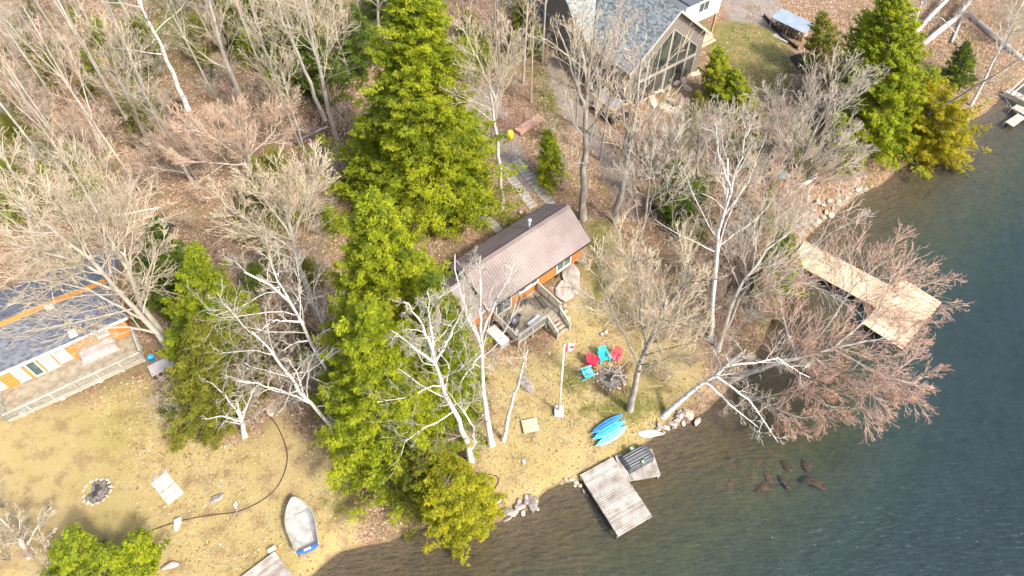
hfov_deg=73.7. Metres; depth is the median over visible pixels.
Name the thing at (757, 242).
bare shrub
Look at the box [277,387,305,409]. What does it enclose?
bare shrub
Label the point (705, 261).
bare shrub
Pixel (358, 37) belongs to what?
hemlock
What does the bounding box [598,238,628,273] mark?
bare shrub
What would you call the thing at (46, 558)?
bare tree
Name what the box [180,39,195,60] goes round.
young hemlock
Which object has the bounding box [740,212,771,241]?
bare shrub
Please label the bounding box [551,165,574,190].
bare shrub
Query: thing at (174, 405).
bare shrub
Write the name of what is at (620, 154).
bare shrub
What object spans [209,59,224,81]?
young hemlock
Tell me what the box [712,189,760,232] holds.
bare shrub
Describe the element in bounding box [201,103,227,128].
bare shrub
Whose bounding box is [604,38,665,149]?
bare tree
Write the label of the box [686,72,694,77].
rock
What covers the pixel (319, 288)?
bare shrub
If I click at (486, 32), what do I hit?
bare shrub
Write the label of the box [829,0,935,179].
cedar
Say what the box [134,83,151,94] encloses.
bare shrub
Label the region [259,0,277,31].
young hemlock
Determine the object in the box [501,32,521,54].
young hemlock
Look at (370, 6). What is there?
hemlock
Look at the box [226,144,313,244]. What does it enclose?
bare tree
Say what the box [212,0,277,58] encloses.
bare tree
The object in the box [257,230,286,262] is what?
bare shrub
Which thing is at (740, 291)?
bare shrub
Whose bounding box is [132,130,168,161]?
bare shrub
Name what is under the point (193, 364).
hemlock
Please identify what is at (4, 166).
young hemlock
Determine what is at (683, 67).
window
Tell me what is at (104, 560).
hemlock
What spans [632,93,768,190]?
bare tree
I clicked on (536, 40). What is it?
young hemlock
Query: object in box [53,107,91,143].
bare shrub
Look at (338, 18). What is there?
bare tree
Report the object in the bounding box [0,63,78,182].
bare tree
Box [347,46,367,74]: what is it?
young hemlock
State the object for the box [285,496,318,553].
rowboat
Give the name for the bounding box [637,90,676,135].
bare shrub
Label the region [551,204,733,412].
bare oak
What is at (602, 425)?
kayak
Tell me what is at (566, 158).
bare shrub
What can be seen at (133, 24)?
hemlock
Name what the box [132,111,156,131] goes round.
bare shrub
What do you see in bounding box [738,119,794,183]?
bare shrub
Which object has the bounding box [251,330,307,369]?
bare shrub
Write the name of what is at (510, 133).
yellow barrel
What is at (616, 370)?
brush pile
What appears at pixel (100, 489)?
fire pit
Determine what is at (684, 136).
young hemlock
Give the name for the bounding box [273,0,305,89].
bare tree
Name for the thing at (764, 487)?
rock
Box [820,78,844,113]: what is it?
bare shrub
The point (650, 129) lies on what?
bare shrub
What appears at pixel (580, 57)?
bare tree
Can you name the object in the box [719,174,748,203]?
bare shrub
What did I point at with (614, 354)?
garden chair
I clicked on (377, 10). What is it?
bare tree
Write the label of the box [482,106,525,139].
brush pile
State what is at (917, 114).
cedar
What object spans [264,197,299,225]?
bare shrub
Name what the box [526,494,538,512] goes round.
rock
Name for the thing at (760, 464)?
rock
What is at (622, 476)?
grey dock
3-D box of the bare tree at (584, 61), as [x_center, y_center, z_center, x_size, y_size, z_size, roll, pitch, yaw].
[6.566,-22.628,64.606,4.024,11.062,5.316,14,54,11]
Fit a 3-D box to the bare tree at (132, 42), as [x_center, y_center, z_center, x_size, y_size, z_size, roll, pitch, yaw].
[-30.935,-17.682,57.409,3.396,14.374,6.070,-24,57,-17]
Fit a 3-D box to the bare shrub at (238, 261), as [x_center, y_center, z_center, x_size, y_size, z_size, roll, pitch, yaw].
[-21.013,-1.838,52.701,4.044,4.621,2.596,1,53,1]
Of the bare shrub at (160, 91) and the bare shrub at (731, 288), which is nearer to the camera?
the bare shrub at (731, 288)
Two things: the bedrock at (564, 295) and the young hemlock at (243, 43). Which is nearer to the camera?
the bedrock at (564, 295)
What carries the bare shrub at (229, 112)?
on the ground at (938, 494)
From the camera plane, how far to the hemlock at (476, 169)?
53.45 m
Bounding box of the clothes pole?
[110,207,166,228]
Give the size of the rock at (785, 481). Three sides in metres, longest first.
1.319 x 0.627 x 0.299 m
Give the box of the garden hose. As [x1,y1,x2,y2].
[152,410,287,530]
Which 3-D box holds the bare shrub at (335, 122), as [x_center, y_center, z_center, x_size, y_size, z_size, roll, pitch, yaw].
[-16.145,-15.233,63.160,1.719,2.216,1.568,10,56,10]
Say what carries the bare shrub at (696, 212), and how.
on the ground at (938, 494)
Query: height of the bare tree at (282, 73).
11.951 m
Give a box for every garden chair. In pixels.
[579,365,595,380]
[585,352,599,369]
[597,345,611,364]
[607,346,622,364]
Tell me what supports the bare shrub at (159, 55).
on the ground at (938, 494)
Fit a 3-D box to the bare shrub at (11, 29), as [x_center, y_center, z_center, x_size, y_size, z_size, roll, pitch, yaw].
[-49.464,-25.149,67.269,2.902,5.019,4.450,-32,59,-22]
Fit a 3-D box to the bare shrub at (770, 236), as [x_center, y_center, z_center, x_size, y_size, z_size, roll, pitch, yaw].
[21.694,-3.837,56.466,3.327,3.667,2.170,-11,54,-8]
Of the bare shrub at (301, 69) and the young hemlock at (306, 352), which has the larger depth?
the bare shrub at (301, 69)
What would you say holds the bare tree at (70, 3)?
on the ground at (938, 494)
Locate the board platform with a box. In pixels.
[521,418,538,433]
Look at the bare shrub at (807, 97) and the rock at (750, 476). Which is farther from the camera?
the bare shrub at (807, 97)
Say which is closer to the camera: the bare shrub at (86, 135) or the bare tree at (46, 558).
the bare tree at (46, 558)
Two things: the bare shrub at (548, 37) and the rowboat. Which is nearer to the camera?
the rowboat
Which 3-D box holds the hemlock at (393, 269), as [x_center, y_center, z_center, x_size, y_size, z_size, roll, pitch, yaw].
[-8.083,1.312,42.321,9.438,19.756,10.154,12,54,9]
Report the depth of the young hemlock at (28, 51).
67.11 m
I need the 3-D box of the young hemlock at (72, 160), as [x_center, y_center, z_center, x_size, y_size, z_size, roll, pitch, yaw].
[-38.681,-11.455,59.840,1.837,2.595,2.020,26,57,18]
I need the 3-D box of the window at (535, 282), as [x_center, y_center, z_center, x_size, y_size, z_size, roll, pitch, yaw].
[1.296,-0.249,52.502,2.010,0.880,0.110,-34,60,-23]
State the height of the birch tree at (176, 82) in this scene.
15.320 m
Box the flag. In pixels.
[565,341,576,351]
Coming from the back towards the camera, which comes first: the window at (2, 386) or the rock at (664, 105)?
the rock at (664, 105)
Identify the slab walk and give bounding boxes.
[503,167,537,208]
[511,158,554,203]
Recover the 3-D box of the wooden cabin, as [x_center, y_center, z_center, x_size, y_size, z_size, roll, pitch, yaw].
[1.181,-0.903,52.372,11.921,5.686,9.139,-34,60,-23]
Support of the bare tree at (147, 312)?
on the ground at (938, 494)
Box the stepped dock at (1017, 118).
[1000,78,1023,127]
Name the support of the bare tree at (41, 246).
on the ground at (938, 494)
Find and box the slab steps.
[473,208,502,232]
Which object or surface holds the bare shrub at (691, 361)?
on the ground at (938, 494)
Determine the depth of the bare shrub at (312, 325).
50.83 m
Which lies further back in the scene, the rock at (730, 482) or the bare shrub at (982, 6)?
the bare shrub at (982, 6)
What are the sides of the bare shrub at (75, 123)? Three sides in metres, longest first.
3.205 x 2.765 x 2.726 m
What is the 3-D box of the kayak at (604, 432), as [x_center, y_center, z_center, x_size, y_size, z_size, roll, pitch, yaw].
[6.792,9.974,47.904,2.800,0.329,0.680,-25,57,-18]
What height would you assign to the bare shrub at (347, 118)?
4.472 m
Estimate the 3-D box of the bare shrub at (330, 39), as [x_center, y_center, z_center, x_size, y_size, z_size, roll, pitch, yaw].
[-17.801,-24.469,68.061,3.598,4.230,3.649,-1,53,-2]
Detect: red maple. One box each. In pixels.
[727,206,974,445]
[733,362,839,441]
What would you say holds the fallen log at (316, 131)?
on the ground at (938, 494)
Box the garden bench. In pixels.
[534,293,549,312]
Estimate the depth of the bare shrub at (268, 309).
51.87 m
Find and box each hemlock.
[0,111,29,142]
[0,157,16,177]
[0,183,40,229]
[0,199,15,216]
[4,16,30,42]
[19,31,49,68]
[20,0,38,18]
[33,54,72,97]
[36,123,59,146]
[37,161,71,190]
[37,522,107,575]
[42,39,77,78]
[62,143,85,170]
[67,6,83,22]
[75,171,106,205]
[76,44,107,82]
[76,71,100,98]
[78,539,130,575]
[85,13,119,58]
[106,15,161,79]
[107,524,171,575]
[110,0,125,7]
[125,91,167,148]
[127,215,185,322]
[133,12,163,54]
[155,239,262,397]
[158,314,267,454]
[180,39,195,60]
[188,14,218,52]
[190,42,209,71]
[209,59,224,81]
[212,0,232,13]
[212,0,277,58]
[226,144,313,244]
[229,26,263,69]
[235,328,283,378]
[239,259,270,306]
[252,360,280,394]
[257,11,333,98]
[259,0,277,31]
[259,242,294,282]
[260,69,285,103]
[260,213,290,248]
[261,29,283,52]
[265,47,288,81]
[268,0,291,24]
[289,70,301,88]
[292,256,330,293]
[294,324,321,351]
[294,347,322,381]
[295,0,527,250]
[297,43,354,107]
[306,301,353,419]
[311,185,464,425]
[311,290,472,525]
[316,33,336,56]
[317,0,347,11]
[318,203,347,241]
[323,72,339,98]
[330,106,406,210]
[333,3,379,81]
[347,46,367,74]
[359,0,392,26]
[401,269,492,458]
[410,89,497,225]
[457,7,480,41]
[457,35,485,86]
[475,36,492,67]
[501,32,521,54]
[507,0,540,45]
[526,23,548,59]
[650,158,711,245]
[672,118,697,150]
[684,90,706,119]
[724,131,739,151]
[735,149,753,165]
[735,185,758,212]
[739,129,761,154]
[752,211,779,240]
[757,194,773,216]
[761,179,780,197]
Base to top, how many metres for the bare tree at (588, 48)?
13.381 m
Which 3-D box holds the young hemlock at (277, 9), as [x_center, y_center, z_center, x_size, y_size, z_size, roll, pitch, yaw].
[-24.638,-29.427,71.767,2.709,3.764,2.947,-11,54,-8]
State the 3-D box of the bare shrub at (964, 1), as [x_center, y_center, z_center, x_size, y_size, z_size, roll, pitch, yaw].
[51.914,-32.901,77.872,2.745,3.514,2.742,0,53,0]
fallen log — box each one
[302,126,327,139]
[950,16,963,43]
[967,12,1023,62]
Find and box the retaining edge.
[763,14,798,49]
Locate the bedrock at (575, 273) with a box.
[562,263,579,294]
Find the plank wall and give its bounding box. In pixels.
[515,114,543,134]
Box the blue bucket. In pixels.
[147,354,154,361]
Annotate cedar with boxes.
[394,443,440,541]
[410,449,508,566]
[534,127,569,194]
[696,45,751,117]
[722,67,766,126]
[746,249,784,323]
[767,221,808,299]
[779,118,825,176]
[823,111,866,175]
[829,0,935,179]
[829,8,882,127]
[863,71,938,166]
[884,55,992,179]
[914,62,952,127]
[941,38,978,90]
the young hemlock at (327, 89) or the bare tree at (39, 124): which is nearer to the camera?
the bare tree at (39, 124)
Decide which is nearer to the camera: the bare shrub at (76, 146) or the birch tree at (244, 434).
the birch tree at (244, 434)
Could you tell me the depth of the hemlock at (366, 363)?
39.02 m
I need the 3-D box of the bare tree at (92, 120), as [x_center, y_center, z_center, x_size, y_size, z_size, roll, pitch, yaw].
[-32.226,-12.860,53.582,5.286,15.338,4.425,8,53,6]
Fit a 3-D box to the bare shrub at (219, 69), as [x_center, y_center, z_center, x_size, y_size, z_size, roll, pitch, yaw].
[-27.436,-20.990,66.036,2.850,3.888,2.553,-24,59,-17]
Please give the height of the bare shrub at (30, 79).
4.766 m
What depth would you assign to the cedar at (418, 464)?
41.13 m
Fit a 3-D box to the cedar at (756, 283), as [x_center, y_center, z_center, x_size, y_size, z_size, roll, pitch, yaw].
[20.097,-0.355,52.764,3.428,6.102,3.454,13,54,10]
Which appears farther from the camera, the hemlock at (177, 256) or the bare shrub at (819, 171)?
the bare shrub at (819, 171)
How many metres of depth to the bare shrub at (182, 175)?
59.74 m
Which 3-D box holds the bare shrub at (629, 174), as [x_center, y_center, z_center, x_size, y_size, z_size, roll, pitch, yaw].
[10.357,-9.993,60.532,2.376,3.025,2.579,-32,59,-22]
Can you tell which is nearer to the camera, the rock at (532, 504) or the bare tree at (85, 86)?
the rock at (532, 504)
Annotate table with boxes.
[527,315,541,329]
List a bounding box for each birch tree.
[91,0,190,111]
[184,234,357,421]
[198,376,262,438]
[199,277,371,432]
[283,254,336,334]
[362,287,499,483]
[425,245,531,447]
[497,338,535,442]
[638,94,793,342]
[661,329,814,445]
[909,0,971,45]
[969,0,1023,106]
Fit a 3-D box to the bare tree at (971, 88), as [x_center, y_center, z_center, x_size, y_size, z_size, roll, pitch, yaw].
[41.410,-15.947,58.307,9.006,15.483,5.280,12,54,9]
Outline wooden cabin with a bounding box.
[440,203,591,347]
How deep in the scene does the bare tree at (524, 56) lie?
64.25 m
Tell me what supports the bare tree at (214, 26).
on the ground at (938, 494)
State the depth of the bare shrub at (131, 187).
57.81 m
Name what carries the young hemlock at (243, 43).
on the ground at (938, 494)
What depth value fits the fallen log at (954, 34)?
76.45 m
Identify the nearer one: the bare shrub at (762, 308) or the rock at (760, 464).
the rock at (760, 464)
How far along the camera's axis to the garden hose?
44.92 m
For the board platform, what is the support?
on the ground at (938, 494)
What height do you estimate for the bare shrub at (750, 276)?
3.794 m
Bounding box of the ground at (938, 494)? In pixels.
[0,0,1023,575]
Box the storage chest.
[486,324,509,349]
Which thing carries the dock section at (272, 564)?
on the ground at (938, 494)
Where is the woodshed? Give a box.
[769,8,813,44]
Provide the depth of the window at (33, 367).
48.51 m
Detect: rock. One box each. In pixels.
[160,561,179,570]
[174,517,181,530]
[210,493,223,503]
[266,403,276,416]
[503,507,517,515]
[503,516,511,521]
[514,504,525,510]
[520,377,534,392]
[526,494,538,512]
[638,430,661,437]
[648,95,658,107]
[657,103,670,109]
[662,425,670,430]
[665,421,677,425]
[676,412,683,419]
[679,76,686,84]
[681,84,692,91]
[682,409,693,421]
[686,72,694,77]
[694,69,700,76]
[694,417,700,425]
[725,451,731,459]
[727,477,733,490]
[740,443,751,447]
[747,474,753,479]
[754,482,773,492]
[757,460,764,469]
[764,472,772,482]
[778,475,791,491]
[779,460,792,471]
[800,476,816,484]
[801,460,810,472]
[811,480,825,489]
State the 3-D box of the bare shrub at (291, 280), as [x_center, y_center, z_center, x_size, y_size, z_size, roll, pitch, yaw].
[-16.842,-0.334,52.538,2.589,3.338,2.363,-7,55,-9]
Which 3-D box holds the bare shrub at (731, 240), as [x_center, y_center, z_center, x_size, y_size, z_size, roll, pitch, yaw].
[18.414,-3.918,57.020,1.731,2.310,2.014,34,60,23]
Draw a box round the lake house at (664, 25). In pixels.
[529,0,720,124]
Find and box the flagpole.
[554,344,565,416]
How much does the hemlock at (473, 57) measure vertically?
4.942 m
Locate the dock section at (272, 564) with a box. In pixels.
[242,545,293,575]
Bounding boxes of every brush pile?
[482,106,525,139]
[596,351,628,383]
[597,297,647,341]
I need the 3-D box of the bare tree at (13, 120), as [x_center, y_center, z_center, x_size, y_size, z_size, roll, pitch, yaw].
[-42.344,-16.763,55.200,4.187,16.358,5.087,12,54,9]
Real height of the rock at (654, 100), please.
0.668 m
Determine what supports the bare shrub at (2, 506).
on the ground at (938, 494)
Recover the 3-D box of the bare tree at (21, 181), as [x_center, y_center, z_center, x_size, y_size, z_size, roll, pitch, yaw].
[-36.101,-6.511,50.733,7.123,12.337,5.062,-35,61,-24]
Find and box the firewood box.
[147,358,174,379]
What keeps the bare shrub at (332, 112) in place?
on the ground at (938, 494)
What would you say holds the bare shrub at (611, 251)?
on the ground at (938, 494)
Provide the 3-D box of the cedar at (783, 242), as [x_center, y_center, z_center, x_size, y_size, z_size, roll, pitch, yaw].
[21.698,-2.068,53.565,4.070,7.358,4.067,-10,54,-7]
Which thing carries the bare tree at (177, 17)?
on the ground at (938, 494)
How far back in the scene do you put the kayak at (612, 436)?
47.53 m
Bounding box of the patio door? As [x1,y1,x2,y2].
[495,297,511,314]
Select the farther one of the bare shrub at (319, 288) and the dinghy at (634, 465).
the bare shrub at (319, 288)
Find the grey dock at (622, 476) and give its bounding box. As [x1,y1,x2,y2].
[580,449,659,539]
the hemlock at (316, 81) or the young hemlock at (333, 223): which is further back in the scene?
the hemlock at (316, 81)
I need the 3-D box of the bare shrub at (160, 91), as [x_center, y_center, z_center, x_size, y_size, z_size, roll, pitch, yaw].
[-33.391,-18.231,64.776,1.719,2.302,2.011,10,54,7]
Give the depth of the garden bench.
52.45 m
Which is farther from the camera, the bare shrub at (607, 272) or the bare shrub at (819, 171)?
the bare shrub at (819, 171)
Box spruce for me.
[794,9,850,84]
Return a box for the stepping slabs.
[151,473,182,504]
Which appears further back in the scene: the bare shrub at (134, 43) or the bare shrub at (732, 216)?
the bare shrub at (134, 43)
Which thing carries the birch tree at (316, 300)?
on the ground at (938, 494)
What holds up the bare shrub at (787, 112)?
on the ground at (938, 494)
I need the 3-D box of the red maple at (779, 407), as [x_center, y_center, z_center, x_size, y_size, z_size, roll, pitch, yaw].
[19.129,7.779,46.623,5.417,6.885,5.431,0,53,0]
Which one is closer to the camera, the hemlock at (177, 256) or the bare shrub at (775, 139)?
the hemlock at (177, 256)
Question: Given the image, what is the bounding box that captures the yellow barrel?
[507,130,513,139]
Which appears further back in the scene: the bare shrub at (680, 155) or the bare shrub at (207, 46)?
the bare shrub at (207, 46)
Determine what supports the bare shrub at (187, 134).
on the ground at (938, 494)
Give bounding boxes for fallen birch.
[777,169,817,203]
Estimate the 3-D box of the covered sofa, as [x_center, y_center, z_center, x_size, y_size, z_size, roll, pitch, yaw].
[-30.358,4.439,49.972,2.600,0.778,1.300,-28,58,-19]
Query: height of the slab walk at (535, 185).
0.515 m
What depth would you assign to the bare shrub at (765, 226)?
56.81 m
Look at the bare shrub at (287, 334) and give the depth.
50.69 m
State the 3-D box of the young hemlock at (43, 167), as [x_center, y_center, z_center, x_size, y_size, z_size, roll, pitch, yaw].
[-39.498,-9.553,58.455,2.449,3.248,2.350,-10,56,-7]
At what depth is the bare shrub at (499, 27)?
70.58 m
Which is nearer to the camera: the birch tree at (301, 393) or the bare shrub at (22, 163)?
the birch tree at (301, 393)
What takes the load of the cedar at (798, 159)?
on the ground at (938, 494)
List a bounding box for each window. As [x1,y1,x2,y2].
[0,381,8,390]
[10,367,31,382]
[24,361,46,376]
[38,355,59,370]
[51,348,73,363]
[95,329,109,338]
[519,279,538,294]
[555,256,571,273]
[601,68,612,90]
[614,76,623,98]
[632,29,697,105]
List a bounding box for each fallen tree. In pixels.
[916,0,948,32]
[921,0,973,45]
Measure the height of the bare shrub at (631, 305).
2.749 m
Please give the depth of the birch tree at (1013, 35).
63.56 m
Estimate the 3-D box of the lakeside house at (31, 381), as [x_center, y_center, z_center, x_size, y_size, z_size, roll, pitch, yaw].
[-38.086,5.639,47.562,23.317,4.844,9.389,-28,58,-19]
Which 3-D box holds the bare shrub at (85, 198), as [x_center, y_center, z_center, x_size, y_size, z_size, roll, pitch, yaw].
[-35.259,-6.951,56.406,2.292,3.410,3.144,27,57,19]
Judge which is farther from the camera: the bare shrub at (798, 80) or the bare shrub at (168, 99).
the bare shrub at (798, 80)
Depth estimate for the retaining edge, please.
75.02 m
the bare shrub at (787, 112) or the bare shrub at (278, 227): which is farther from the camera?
the bare shrub at (787, 112)
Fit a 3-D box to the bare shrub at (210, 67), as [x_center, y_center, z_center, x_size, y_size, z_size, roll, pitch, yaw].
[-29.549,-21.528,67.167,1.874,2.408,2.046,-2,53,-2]
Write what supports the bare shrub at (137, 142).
on the ground at (938, 494)
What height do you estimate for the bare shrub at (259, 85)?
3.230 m
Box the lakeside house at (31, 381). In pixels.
[0,247,147,423]
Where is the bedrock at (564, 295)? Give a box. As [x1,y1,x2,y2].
[554,280,573,301]
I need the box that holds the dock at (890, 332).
[796,242,940,356]
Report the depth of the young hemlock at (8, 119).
61.32 m
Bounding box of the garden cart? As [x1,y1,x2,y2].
[163,220,175,232]
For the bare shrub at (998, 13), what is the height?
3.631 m
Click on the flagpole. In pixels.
(558, 411)
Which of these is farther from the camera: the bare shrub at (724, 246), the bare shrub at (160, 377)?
the bare shrub at (724, 246)
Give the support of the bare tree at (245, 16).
on the ground at (938, 494)
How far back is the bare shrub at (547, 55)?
69.37 m
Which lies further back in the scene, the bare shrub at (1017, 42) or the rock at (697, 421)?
the bare shrub at (1017, 42)
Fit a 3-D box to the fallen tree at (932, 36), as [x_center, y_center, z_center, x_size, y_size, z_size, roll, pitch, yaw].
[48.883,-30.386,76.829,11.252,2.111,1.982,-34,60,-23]
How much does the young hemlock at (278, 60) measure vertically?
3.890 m
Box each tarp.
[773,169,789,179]
[789,52,807,65]
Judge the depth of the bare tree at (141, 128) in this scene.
53.45 m
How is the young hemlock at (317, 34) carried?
on the ground at (938, 494)
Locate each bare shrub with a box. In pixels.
[0,0,27,22]
[0,1,23,55]
[0,8,19,33]
[0,20,32,60]
[0,51,28,88]
[0,68,44,108]
[0,98,11,113]
[0,476,8,507]
[0,527,21,560]
[1,504,32,541]
[6,125,41,162]
[8,541,34,561]
[10,148,37,175]
[12,127,79,179]
[14,90,54,124]
[22,160,72,205]
[28,160,52,186]
[30,115,59,140]
[32,113,69,151]
[34,54,74,89]
[37,69,72,105]
[46,101,77,126]
[50,103,82,138]
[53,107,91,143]
[59,134,87,158]
[60,33,77,48]
[61,112,102,147]
[68,138,89,168]
[69,0,86,16]
[72,177,96,214]
[74,124,108,160]
[77,103,122,137]
[78,181,133,218]
[87,68,108,94]
[99,156,116,171]
[107,31,145,60]
[117,173,140,198]
[119,125,140,147]
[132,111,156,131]
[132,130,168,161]
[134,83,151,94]
[137,45,168,75]
[137,83,176,118]
[139,379,188,437]
[142,158,161,191]
[144,26,160,58]
[150,366,204,406]
[152,81,165,104]
[153,369,209,415]
[162,109,180,136]
[168,162,186,177]
[170,131,212,170]
[171,208,197,228]
[174,119,197,145]
[175,402,203,430]
[180,40,203,64]
[186,69,228,102]
[189,186,209,203]
[191,33,212,54]
[194,7,217,27]
[201,57,220,77]
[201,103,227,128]
[205,24,230,53]
[209,47,241,86]
[212,242,264,277]
[213,64,238,99]
[214,88,239,128]
[215,326,261,396]
[220,312,265,364]
[220,389,252,417]
[230,74,254,111]
[230,303,275,343]
[239,357,260,375]
[241,97,268,131]
[242,317,276,355]
[242,406,260,424]
[243,379,259,403]
[247,69,270,94]
[248,202,290,237]
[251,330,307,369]
[251,354,283,384]
[251,380,288,418]
[252,77,275,111]
[254,354,296,401]
[256,263,297,311]
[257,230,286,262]
[257,296,276,312]
[262,247,303,281]
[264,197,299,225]
[271,285,312,320]
[272,172,321,213]
[273,266,308,295]
[274,248,306,270]
[276,226,301,254]
[277,324,294,341]
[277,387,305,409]
[280,353,319,394]
[289,55,316,83]
[297,207,324,234]
[301,115,320,140]
[301,311,322,333]
[304,245,329,269]
[309,277,328,300]
[310,143,341,175]
[310,190,337,218]
[316,80,342,107]
[319,20,344,56]
[324,106,337,119]
[330,108,344,131]
[334,98,350,116]
[336,101,368,130]
[475,18,493,38]
[483,10,511,46]
[499,69,522,95]
[525,103,553,134]
[531,19,555,53]
[532,71,555,96]
[538,40,557,65]
[540,127,577,168]
[541,106,557,132]
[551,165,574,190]
[554,130,565,144]
[559,121,578,144]
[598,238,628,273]
[600,217,633,261]
[602,254,627,286]
[606,162,622,184]
[610,135,631,169]
[612,183,646,217]
[617,162,643,186]
[619,283,691,329]
[620,291,646,316]
[625,268,672,306]
[626,234,662,262]
[635,119,660,153]
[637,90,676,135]
[642,123,666,144]
[642,306,685,345]
[648,179,691,218]
[652,358,674,380]
[657,276,677,302]
[663,136,704,158]
[666,225,708,274]
[667,136,702,166]
[669,109,703,157]
[672,325,691,342]
[675,288,701,314]
[679,207,711,242]
[682,310,708,335]
[682,339,707,365]
[685,159,704,179]
[692,243,732,289]
[693,197,715,223]
[697,245,722,274]
[697,281,734,319]
[702,226,750,265]
[703,275,739,310]
[710,255,738,286]
[710,274,732,297]
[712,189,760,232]
[715,306,752,340]
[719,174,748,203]
[725,286,739,308]
[726,239,763,281]
[726,291,785,329]
[727,227,743,248]
[727,241,749,262]
[729,161,743,178]
[732,282,749,296]
[733,172,760,195]
[733,253,758,290]
[737,89,771,122]
[737,191,766,219]
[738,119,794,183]
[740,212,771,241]
[742,248,761,273]
[743,228,770,255]
[746,290,782,320]
[748,196,774,227]
[753,212,785,242]
[754,108,785,143]
[757,219,799,254]
[760,173,800,211]
[761,197,789,221]
[767,126,792,152]
[770,93,813,134]
[770,137,809,169]
[785,199,803,223]
[787,168,825,203]
[789,73,813,92]
[793,153,822,189]
[798,85,823,110]
[801,64,826,84]
[806,137,839,175]
[812,154,843,183]
[815,38,850,90]
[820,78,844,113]
[820,102,845,126]
[829,152,850,166]
[847,130,877,168]
[953,2,978,25]
[957,0,975,12]
[969,0,1003,27]
[988,1,1017,26]
[990,27,1002,43]
[992,12,1023,35]
[1005,2,1023,43]
[1012,32,1022,52]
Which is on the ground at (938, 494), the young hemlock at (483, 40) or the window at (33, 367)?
the young hemlock at (483, 40)
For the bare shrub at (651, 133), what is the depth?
63.15 m
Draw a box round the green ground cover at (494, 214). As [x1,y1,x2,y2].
[0,0,796,529]
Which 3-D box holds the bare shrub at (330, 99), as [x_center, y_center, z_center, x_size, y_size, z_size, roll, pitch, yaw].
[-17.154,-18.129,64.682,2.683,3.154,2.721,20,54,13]
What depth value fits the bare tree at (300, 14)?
64.07 m
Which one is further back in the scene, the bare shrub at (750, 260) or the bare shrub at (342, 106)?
the bare shrub at (342, 106)
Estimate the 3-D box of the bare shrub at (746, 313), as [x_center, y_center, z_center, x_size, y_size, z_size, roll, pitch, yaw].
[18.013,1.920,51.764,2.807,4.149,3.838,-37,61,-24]
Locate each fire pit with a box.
[81,477,113,505]
[596,363,626,390]
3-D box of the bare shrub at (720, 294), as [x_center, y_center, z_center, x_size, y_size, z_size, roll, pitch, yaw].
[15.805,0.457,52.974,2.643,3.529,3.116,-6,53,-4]
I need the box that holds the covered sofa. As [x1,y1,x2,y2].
[78,336,119,365]
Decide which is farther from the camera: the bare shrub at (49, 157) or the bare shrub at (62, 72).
the bare shrub at (62, 72)
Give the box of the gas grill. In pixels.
[507,312,520,329]
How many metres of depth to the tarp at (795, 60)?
72.57 m
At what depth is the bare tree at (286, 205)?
43.03 m
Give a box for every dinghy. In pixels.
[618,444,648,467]
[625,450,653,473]
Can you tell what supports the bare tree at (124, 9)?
on the ground at (938, 494)
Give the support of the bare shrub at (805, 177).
on the ground at (938, 494)
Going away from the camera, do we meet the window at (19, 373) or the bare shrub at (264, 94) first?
the window at (19, 373)
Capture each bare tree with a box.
[0,0,34,87]
[0,0,54,97]
[0,0,108,152]
[0,19,53,131]
[0,36,63,147]
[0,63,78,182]
[0,102,41,156]
[0,122,75,269]
[0,157,193,360]
[0,501,55,559]
[1,68,35,124]
[11,115,181,338]
[12,0,41,48]
[12,0,108,85]
[23,31,141,192]
[26,527,64,575]
[31,0,104,115]
[34,0,67,48]
[41,0,95,45]
[45,0,127,120]
[69,0,171,160]
[89,0,145,90]
[96,38,196,179]
[105,1,169,149]
[118,0,130,18]
[119,104,224,183]
[154,85,307,191]
[156,0,213,93]
[164,0,243,103]
[171,0,184,35]
[190,137,340,316]
[225,0,301,146]
[234,0,260,69]
[245,0,326,121]
[246,0,361,158]
[251,42,306,153]
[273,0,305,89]
[274,0,309,45]
[308,0,341,62]
[312,0,351,74]
[367,0,386,47]
[440,0,543,210]
[471,0,516,74]
[494,1,495,26]
[505,0,533,83]
[508,0,547,63]
[519,0,544,102]
[527,0,627,221]
[558,0,603,92]
[562,0,601,123]
[576,10,623,136]
[589,6,706,223]
[592,0,645,160]
[601,93,697,242]
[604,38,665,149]
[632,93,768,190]
[704,173,877,352]
[708,147,830,247]
[738,41,890,192]
[918,16,1023,123]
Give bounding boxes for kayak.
[591,414,622,432]
[593,420,624,438]
[596,426,626,445]
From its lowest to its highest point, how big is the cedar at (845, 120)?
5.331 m
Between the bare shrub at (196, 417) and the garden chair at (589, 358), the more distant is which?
the garden chair at (589, 358)
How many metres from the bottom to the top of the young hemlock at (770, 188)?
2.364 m
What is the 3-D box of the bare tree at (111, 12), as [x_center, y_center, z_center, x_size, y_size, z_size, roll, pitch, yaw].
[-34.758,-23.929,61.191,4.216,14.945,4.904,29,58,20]
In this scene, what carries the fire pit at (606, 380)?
on the ground at (938, 494)
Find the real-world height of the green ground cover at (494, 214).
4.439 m
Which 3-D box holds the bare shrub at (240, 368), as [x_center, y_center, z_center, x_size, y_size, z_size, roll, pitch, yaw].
[-19.027,6.086,46.838,3.750,5.522,4.807,26,57,18]
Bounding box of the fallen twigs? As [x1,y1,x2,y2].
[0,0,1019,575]
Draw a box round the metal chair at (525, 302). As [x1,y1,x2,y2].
[519,293,530,308]
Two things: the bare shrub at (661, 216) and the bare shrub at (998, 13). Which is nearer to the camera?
the bare shrub at (661, 216)
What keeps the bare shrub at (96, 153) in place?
on the ground at (938, 494)
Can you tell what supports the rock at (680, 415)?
on the ground at (938, 494)

